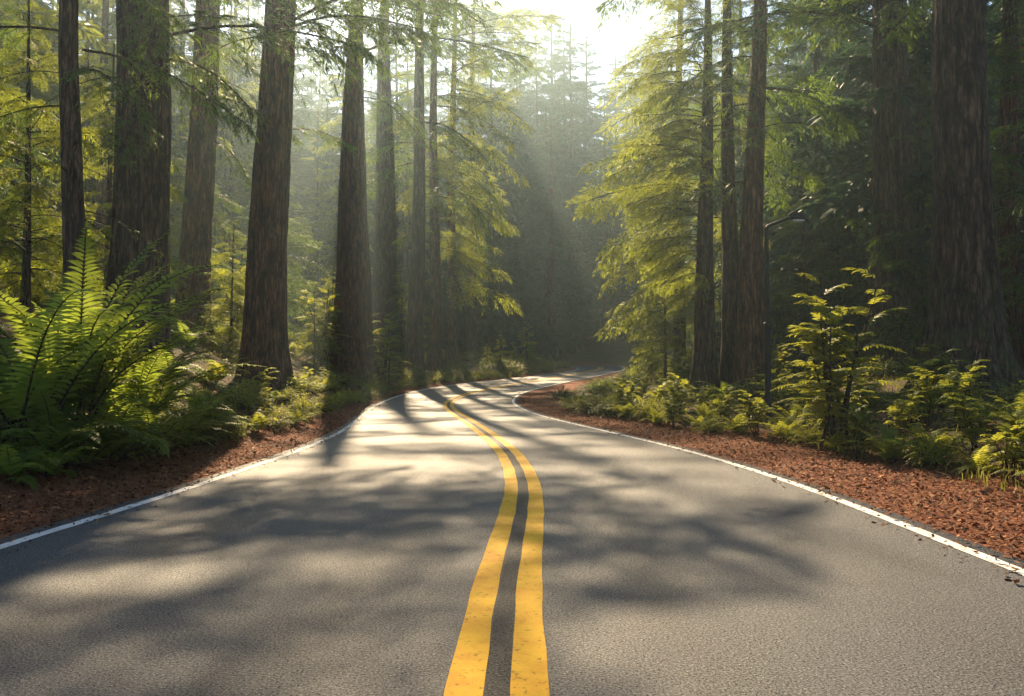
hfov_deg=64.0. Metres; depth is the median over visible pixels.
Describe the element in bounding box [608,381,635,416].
leafy shrub
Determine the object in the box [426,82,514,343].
forest conifer
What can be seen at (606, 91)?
forest conifer
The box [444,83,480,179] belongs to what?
forest conifer
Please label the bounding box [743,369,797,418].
leafy shrub
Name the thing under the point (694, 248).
forest conifer
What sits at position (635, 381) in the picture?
leafy shrub
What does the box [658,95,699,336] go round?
forest conifer
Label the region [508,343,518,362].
conifer sapling
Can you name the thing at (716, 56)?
forest conifer
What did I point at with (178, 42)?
forest conifer
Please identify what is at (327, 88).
forest conifer
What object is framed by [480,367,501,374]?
bush
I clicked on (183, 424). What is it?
tall fern
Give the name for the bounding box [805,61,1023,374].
young conifer
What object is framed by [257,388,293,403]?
fern
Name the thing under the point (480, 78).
forest conifer
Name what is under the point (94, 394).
tall fern
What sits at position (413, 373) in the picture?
bush
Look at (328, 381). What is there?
fern
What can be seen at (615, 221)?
forest conifer
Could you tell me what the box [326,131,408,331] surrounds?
forest conifer
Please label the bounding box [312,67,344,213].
forest conifer
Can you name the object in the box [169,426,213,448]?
fern
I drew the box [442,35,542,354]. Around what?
forest conifer
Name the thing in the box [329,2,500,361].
conifer tree
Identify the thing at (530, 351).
conifer sapling
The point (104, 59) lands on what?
forest conifer
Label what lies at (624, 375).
bush
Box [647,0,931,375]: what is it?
conifer tree
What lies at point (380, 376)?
bush
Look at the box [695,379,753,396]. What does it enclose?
fern
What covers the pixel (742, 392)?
leafy shrub
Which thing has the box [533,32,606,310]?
forest conifer
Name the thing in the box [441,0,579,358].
conifer tree
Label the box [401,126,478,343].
forest conifer
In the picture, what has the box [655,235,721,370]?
young conifer
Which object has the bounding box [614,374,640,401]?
leafy shrub
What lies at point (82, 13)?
forest conifer
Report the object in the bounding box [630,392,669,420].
bush
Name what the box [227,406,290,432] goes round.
fern
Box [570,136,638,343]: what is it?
forest conifer
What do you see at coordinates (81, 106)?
forest conifer
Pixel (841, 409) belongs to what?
fern
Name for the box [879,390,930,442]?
leafy shrub
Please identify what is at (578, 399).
fern
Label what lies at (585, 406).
bush
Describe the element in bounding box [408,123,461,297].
forest conifer
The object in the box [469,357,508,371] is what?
bush
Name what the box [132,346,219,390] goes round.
fern
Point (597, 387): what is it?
bush
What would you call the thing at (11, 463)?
fern
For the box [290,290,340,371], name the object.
young conifer
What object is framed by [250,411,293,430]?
bush
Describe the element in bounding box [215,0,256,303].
forest conifer
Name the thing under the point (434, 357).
conifer tree
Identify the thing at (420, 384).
bush
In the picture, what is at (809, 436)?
bush
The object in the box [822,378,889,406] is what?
fern
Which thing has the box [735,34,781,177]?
forest conifer
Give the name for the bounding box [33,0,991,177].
sky
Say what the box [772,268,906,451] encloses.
leafy shrub
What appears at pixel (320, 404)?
fern
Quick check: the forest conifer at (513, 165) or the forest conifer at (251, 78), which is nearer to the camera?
the forest conifer at (251, 78)
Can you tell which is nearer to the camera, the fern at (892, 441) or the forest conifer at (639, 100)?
the fern at (892, 441)
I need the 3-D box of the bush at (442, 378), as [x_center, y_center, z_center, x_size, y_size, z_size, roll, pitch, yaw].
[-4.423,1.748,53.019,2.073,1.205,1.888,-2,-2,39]
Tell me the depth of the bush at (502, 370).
63.12 m
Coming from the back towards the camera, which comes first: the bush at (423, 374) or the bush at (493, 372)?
the bush at (493, 372)
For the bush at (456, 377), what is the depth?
54.15 m
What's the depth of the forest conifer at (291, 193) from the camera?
77.20 m
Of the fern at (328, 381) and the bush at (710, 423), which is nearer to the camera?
the bush at (710, 423)
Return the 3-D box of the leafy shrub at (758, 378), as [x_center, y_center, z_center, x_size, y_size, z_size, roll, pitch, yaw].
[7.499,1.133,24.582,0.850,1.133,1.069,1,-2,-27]
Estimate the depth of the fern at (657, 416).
21.28 m
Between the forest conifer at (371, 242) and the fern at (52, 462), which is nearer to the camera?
the fern at (52, 462)
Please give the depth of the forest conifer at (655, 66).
162.37 m
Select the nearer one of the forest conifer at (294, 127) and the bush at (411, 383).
the bush at (411, 383)
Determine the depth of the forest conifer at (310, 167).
96.13 m
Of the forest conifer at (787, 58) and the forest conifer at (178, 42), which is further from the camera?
the forest conifer at (787, 58)
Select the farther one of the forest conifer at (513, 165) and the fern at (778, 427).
the forest conifer at (513, 165)
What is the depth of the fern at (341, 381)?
35.70 m
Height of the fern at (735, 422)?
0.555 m
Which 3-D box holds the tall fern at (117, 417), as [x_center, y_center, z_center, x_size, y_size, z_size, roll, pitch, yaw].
[-6.078,1.100,12.084,2.807,1.042,3.024,0,-2,8]
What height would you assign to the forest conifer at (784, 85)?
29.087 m
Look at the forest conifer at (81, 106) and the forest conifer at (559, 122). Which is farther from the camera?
the forest conifer at (559, 122)
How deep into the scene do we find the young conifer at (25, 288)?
19.04 m
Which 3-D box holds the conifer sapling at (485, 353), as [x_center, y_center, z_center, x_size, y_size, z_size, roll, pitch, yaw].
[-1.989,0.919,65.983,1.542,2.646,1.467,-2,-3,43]
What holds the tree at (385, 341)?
on the ground at (614, 353)
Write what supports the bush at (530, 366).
on the ground at (614, 353)
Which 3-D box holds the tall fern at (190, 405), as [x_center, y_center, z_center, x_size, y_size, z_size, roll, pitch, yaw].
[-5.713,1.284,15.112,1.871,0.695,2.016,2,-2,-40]
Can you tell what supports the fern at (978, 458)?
on the ground at (614, 353)
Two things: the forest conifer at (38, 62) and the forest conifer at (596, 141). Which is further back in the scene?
the forest conifer at (596, 141)
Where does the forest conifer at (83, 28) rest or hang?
on the ground at (614, 353)
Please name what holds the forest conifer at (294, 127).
on the ground at (614, 353)
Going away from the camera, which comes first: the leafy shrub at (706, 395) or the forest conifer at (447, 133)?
the leafy shrub at (706, 395)
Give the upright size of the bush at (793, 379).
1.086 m
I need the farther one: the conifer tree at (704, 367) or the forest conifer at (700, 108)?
the forest conifer at (700, 108)
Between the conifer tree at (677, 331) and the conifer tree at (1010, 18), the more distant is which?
the conifer tree at (677, 331)
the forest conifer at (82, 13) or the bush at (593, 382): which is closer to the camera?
the bush at (593, 382)
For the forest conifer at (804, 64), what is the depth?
59.96 m
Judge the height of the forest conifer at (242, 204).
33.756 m
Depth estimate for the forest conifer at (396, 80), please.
117.94 m
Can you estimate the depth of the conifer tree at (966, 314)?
19.20 m
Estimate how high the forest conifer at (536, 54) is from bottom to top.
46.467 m
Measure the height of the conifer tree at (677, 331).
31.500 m
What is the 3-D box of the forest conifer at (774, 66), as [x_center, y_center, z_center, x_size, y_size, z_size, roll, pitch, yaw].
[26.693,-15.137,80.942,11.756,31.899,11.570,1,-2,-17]
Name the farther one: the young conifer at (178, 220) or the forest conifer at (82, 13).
the forest conifer at (82, 13)
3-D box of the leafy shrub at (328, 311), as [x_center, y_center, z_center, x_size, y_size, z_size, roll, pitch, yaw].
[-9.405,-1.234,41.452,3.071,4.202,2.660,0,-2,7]
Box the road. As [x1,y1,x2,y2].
[0,364,1023,695]
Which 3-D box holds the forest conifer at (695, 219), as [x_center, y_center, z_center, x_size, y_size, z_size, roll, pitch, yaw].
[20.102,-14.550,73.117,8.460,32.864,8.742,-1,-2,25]
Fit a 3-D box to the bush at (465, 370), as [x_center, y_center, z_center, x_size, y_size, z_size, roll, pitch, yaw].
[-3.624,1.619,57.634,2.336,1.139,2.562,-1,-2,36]
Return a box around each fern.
[0,220,237,424]
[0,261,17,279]
[0,288,221,449]
[0,326,264,421]
[0,390,171,464]
[0,411,174,473]
[0,442,60,491]
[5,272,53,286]
[5,439,100,478]
[15,387,214,457]
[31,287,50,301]
[118,402,233,455]
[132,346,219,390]
[137,423,185,455]
[158,399,254,432]
[158,402,240,445]
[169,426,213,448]
[171,318,228,351]
[171,323,206,342]
[175,385,237,413]
[183,354,256,384]
[197,388,248,407]
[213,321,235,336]
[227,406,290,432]
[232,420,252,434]
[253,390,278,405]
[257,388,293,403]
[278,407,318,420]
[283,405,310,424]
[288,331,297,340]
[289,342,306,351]
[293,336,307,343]
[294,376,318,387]
[296,373,326,392]
[300,398,335,412]
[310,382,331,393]
[314,375,344,392]
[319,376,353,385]
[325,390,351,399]
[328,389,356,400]
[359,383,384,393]
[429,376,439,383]
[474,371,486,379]
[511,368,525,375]
[555,391,607,411]
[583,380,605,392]
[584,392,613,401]
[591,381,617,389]
[607,397,650,419]
[631,395,661,406]
[639,405,676,424]
[680,413,719,428]
[685,402,730,419]
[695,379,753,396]
[705,398,742,410]
[707,411,751,433]
[744,412,816,440]
[755,401,817,424]
[809,426,854,451]
[812,400,867,423]
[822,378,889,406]
[835,422,937,462]
[872,390,964,419]
[892,358,915,375]
[901,423,967,447]
[943,444,1010,474]
[956,390,1023,429]
[990,459,1023,476]
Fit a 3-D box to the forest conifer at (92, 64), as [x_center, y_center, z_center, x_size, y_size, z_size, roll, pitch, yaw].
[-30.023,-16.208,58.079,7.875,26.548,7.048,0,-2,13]
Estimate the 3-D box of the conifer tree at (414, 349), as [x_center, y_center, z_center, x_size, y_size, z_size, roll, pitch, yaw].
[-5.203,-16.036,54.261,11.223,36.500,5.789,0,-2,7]
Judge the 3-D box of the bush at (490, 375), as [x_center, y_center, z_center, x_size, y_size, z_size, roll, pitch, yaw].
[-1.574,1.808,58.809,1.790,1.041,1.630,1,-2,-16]
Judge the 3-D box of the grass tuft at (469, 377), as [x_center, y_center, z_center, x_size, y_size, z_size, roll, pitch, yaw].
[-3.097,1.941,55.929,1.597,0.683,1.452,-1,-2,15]
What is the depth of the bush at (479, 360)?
72.19 m
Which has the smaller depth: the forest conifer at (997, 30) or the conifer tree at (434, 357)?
the forest conifer at (997, 30)
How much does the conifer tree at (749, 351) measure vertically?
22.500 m
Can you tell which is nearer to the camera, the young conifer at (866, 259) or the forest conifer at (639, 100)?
the young conifer at (866, 259)
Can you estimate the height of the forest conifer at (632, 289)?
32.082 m
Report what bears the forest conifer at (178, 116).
on the ground at (614, 353)
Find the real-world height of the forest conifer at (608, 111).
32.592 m
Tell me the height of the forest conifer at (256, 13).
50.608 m
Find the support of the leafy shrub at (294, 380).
on the ground at (614, 353)
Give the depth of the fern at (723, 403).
22.07 m
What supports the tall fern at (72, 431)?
on the ground at (614, 353)
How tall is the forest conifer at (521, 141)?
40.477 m
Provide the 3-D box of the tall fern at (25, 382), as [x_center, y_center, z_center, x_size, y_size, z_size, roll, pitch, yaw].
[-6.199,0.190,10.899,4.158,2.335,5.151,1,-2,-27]
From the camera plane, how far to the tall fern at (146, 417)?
12.66 m
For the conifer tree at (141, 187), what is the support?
on the ground at (614, 353)
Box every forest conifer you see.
[0,0,58,238]
[0,0,105,196]
[2,0,57,120]
[2,2,90,266]
[3,0,116,264]
[5,0,94,257]
[15,0,115,255]
[23,0,83,233]
[30,0,182,278]
[32,0,116,272]
[47,3,116,270]
[90,2,255,210]
[93,0,245,312]
[107,43,185,227]
[169,0,225,239]
[170,0,187,213]
[172,1,291,299]
[172,22,252,307]
[212,41,300,273]
[214,0,292,279]
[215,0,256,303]
[220,0,312,287]
[237,137,316,332]
[239,4,263,82]
[242,46,308,222]
[287,105,326,333]
[289,13,334,330]
[289,103,340,334]
[291,109,336,336]
[292,90,320,253]
[293,15,341,167]
[295,57,397,314]
[296,96,339,264]
[303,77,330,183]
[304,54,375,281]
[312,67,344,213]
[322,85,429,343]
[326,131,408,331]
[364,73,376,141]
[364,81,372,174]
[364,110,375,158]
[366,8,441,281]
[368,52,446,345]
[373,103,413,231]
[393,45,461,349]
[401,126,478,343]
[404,46,449,184]
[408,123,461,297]
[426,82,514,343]
[437,86,459,181]
[440,118,525,351]
[441,108,464,204]
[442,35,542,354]
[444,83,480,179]
[456,24,498,137]
[477,84,512,193]
[477,95,521,322]
[477,96,548,341]
[493,33,547,205]
[494,92,532,315]
[495,64,549,320]
[498,65,529,136]
[508,80,566,316]
[510,115,597,357]
[512,107,589,337]
[513,2,598,226]
[519,22,557,140]
[533,23,615,332]
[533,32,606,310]
[533,80,593,285]
[540,48,562,121]
[554,36,625,286]
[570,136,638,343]
[573,79,618,234]
[584,145,627,307]
[588,96,624,249]
[596,55,637,173]
[598,48,645,172]
[603,123,691,343]
[610,73,663,298]
[614,46,672,252]
[632,32,683,141]
[638,99,697,314]
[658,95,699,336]
[682,0,800,372]
[682,61,719,258]
[683,130,720,269]
[684,69,786,366]
[686,1,721,108]
[690,33,772,262]
[690,52,746,267]
[735,0,919,370]
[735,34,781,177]
[763,0,1023,378]
[763,28,811,348]
[764,38,793,219]
[766,10,871,365]
[772,0,806,159]
[774,5,871,190]
[785,10,872,334]
[868,0,997,278]
[870,1,1023,291]
[985,0,1023,296]
[988,8,1023,197]
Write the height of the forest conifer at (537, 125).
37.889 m
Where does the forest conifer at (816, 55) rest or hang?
on the ground at (614, 353)
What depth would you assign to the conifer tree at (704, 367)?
29.22 m
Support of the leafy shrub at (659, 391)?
on the ground at (614, 353)
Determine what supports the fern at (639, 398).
on the ground at (614, 353)
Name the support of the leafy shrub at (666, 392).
on the ground at (614, 353)
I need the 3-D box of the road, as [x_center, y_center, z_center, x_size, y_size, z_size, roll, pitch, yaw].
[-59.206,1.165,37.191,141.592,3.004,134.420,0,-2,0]
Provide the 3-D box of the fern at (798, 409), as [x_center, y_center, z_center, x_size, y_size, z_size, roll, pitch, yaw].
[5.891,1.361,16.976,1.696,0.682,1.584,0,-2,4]
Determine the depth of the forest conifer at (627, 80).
167.84 m
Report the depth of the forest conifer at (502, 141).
122.96 m
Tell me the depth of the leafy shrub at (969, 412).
12.06 m
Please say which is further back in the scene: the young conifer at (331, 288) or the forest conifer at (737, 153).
the forest conifer at (737, 153)
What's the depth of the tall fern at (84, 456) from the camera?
10.86 m
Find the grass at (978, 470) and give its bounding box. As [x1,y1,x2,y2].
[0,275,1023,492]
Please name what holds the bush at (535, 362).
on the ground at (614, 353)
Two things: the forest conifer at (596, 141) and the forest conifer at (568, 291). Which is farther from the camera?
the forest conifer at (596, 141)
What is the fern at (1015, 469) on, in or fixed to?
on the ground at (614, 353)
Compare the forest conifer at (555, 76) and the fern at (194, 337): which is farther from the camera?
the forest conifer at (555, 76)
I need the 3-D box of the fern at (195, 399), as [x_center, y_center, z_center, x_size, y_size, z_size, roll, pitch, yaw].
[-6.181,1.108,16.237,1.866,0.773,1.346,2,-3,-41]
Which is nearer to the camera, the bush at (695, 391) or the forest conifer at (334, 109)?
the bush at (695, 391)
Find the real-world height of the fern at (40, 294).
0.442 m
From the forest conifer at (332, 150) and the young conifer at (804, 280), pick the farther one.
the forest conifer at (332, 150)
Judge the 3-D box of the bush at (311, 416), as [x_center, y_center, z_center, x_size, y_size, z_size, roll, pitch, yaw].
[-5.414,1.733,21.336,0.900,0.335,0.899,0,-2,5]
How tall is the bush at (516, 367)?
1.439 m
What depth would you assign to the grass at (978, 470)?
14.74 m
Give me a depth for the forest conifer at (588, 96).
137.03 m
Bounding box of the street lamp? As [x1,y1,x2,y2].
[763,212,808,422]
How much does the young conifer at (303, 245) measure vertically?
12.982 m
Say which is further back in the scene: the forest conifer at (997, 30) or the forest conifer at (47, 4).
the forest conifer at (47, 4)
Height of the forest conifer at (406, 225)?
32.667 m
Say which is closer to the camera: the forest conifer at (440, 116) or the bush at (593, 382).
the bush at (593, 382)
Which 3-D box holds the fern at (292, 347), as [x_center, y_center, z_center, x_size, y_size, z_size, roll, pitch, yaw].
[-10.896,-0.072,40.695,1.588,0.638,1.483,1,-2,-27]
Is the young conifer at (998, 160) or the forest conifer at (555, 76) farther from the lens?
the forest conifer at (555, 76)
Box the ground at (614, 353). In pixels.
[0,261,1023,560]
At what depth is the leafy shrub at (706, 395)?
23.40 m
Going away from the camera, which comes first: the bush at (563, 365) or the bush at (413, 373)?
the bush at (413, 373)
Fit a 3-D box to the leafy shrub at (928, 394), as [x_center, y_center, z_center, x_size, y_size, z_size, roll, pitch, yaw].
[7.497,0.832,14.943,1.214,1.253,1.146,-1,-2,33]
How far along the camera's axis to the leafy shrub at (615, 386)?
27.58 m
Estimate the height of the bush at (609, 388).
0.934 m
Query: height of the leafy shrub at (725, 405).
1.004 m
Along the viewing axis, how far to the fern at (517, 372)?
62.94 m
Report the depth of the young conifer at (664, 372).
45.79 m
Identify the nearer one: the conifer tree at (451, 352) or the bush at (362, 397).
the bush at (362, 397)
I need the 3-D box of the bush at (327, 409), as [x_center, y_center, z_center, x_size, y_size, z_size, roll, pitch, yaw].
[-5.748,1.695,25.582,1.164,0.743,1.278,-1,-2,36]
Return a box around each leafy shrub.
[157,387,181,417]
[185,391,237,445]
[211,252,246,343]
[238,367,278,411]
[284,372,307,395]
[291,282,352,364]
[300,367,318,393]
[319,367,335,380]
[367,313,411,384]
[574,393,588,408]
[608,377,631,398]
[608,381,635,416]
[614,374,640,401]
[625,373,642,399]
[632,378,651,397]
[644,382,668,408]
[648,378,675,407]
[661,378,697,418]
[661,395,687,427]
[663,372,697,408]
[672,356,691,390]
[692,385,714,408]
[705,387,739,425]
[731,382,759,416]
[734,390,777,435]
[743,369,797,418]
[749,367,772,402]
[771,343,794,383]
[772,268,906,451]
[784,389,807,415]
[794,369,817,403]
[797,379,842,433]
[833,403,883,457]
[848,403,877,443]
[850,386,889,423]
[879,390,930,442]
[883,359,957,427]
[897,344,967,412]
[923,359,995,428]
[944,392,1000,450]
[973,410,1023,481]
[1001,380,1023,441]
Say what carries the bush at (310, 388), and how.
on the ground at (614, 353)
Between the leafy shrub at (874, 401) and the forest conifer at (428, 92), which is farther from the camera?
the forest conifer at (428, 92)
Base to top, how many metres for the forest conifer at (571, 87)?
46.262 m
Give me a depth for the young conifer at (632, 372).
51.86 m
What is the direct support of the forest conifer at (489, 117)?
on the ground at (614, 353)
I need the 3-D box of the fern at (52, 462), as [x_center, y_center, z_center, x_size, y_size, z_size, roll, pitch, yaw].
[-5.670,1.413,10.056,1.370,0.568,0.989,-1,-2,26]
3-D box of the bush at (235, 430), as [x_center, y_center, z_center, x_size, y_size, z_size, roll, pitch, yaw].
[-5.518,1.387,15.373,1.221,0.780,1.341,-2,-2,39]
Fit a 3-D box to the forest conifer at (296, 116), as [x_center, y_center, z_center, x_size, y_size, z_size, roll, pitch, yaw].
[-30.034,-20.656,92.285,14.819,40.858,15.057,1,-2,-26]
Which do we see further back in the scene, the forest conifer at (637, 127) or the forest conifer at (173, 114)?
the forest conifer at (637, 127)
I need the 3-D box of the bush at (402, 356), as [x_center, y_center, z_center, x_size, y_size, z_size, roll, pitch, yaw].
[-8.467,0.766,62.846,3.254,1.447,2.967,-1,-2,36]
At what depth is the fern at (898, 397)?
17.41 m
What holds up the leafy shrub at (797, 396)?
on the ground at (614, 353)
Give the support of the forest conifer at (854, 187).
on the ground at (614, 353)
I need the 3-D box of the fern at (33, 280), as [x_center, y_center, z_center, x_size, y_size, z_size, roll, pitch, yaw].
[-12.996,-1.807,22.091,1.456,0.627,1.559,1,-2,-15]
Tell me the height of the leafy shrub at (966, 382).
1.197 m
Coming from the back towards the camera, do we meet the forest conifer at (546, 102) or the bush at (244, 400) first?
the forest conifer at (546, 102)
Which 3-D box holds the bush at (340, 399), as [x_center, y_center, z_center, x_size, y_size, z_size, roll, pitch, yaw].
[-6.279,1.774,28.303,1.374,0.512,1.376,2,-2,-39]
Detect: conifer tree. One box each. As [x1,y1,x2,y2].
[0,0,259,316]
[37,0,388,372]
[110,0,305,345]
[180,0,501,399]
[293,33,320,166]
[301,0,535,384]
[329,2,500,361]
[365,0,492,373]
[381,0,529,370]
[394,0,560,364]
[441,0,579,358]
[565,0,744,380]
[588,0,858,395]
[599,0,772,400]
[619,0,842,389]
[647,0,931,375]
[882,0,1023,363]
[897,0,1023,406]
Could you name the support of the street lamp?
on the ground at (614, 353)
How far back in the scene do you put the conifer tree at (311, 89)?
128.22 m
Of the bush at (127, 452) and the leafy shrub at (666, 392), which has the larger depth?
the leafy shrub at (666, 392)
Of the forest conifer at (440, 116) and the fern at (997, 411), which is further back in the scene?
the forest conifer at (440, 116)
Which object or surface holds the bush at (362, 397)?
on the ground at (614, 353)
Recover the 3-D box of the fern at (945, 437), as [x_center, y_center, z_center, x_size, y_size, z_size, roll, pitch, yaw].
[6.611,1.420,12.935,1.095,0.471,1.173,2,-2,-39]
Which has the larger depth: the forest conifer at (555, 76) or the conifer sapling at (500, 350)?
the forest conifer at (555, 76)
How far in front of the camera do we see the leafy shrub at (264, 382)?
19.73 m
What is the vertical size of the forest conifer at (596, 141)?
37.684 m
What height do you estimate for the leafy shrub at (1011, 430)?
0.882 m
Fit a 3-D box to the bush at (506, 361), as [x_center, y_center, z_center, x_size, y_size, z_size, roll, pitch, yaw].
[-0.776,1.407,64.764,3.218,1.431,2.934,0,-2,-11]
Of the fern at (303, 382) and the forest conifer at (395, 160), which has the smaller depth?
the fern at (303, 382)
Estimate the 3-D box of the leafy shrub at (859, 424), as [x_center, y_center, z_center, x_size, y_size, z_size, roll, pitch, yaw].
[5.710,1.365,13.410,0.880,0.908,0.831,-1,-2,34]
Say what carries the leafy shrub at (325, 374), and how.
on the ground at (614, 353)
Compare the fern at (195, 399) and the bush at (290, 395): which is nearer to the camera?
the fern at (195, 399)
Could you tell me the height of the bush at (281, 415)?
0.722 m
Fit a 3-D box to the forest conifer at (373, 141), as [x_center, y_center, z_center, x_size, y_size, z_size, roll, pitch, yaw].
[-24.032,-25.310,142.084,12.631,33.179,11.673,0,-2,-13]
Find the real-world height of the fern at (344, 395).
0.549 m
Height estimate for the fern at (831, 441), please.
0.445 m
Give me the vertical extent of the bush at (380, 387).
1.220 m
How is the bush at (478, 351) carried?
on the ground at (614, 353)
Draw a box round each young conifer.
[0,0,106,278]
[0,0,115,309]
[0,43,198,299]
[170,116,248,304]
[191,221,247,363]
[219,171,327,343]
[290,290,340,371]
[302,266,334,354]
[374,262,428,359]
[626,310,672,384]
[629,248,693,384]
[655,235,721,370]
[764,160,864,377]
[793,168,869,365]
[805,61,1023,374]
[926,10,1023,347]
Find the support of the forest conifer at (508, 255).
on the ground at (614, 353)
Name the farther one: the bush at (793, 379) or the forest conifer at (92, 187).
the forest conifer at (92, 187)
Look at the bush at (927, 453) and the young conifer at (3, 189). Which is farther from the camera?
the young conifer at (3, 189)
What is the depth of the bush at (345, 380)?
35.63 m
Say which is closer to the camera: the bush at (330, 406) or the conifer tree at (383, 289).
the bush at (330, 406)
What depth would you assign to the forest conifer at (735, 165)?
93.16 m
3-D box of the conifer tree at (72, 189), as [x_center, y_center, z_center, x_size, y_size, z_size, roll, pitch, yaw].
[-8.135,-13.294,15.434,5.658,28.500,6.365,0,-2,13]
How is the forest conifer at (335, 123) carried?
on the ground at (614, 353)
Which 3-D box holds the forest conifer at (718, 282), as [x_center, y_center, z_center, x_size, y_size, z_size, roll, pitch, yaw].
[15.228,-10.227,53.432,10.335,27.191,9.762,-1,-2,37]
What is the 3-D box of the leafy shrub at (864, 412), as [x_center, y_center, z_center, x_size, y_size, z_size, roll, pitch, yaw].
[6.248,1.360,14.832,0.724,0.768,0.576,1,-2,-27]
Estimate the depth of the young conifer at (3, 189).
26.53 m
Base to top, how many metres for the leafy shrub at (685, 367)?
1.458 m
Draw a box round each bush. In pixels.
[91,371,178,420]
[98,419,172,461]
[183,425,234,448]
[213,369,274,411]
[215,405,257,441]
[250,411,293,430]
[254,396,297,426]
[277,382,300,401]
[286,389,324,414]
[293,369,326,392]
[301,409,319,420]
[305,392,338,410]
[313,366,363,388]
[317,371,343,391]
[318,392,343,412]
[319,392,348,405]
[341,389,363,402]
[351,384,384,401]
[352,388,368,402]
[361,372,392,393]
[367,368,394,382]
[377,378,402,391]
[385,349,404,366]
[387,366,422,378]
[396,371,417,387]
[401,365,431,379]
[414,379,431,386]
[429,365,465,378]
[434,368,458,382]
[448,363,474,376]
[448,372,469,381]
[469,347,491,358]
[469,353,494,365]
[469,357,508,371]
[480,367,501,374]
[482,367,499,379]
[490,357,522,370]
[493,357,529,373]
[495,365,511,373]
[515,361,537,372]
[525,357,551,366]
[531,360,562,372]
[546,386,577,397]
[554,358,577,368]
[558,393,580,408]
[568,391,612,414]
[577,377,617,388]
[583,384,605,394]
[587,392,642,417]
[588,380,614,392]
[593,377,649,397]
[598,375,618,384]
[614,367,646,379]
[617,364,643,375]
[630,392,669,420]
[687,381,716,400]
[688,411,727,433]
[723,386,759,402]
[758,368,839,400]
[778,418,829,445]
[859,355,908,380]
[888,421,971,468]
[979,372,1023,411]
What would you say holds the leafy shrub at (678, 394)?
on the ground at (614, 353)
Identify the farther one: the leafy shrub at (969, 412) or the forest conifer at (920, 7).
the forest conifer at (920, 7)
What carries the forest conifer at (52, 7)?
on the ground at (614, 353)
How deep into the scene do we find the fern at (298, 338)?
47.27 m
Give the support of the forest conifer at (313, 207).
on the ground at (614, 353)
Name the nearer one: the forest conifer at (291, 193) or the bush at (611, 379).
the bush at (611, 379)
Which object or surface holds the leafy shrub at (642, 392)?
on the ground at (614, 353)
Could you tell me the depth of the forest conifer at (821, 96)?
74.29 m
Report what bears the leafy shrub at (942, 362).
on the ground at (614, 353)
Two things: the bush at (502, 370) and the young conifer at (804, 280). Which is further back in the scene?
the bush at (502, 370)
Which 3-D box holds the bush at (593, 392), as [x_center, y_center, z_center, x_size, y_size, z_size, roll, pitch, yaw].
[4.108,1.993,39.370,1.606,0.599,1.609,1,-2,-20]
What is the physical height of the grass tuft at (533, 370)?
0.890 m
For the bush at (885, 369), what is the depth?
26.07 m
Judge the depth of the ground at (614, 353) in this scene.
13.96 m
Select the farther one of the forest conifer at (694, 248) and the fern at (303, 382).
the forest conifer at (694, 248)
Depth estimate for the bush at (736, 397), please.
25.59 m
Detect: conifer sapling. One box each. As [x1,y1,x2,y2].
[478,344,493,368]
[491,333,510,364]
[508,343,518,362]
[515,319,542,367]
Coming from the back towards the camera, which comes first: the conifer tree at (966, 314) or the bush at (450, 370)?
the bush at (450, 370)
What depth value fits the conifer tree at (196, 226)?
30.02 m
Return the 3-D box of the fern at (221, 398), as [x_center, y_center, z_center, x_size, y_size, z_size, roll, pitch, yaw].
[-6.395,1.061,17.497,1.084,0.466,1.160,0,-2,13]
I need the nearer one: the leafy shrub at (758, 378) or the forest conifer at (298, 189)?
the leafy shrub at (758, 378)
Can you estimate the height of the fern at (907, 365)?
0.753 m
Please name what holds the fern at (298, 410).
on the ground at (614, 353)

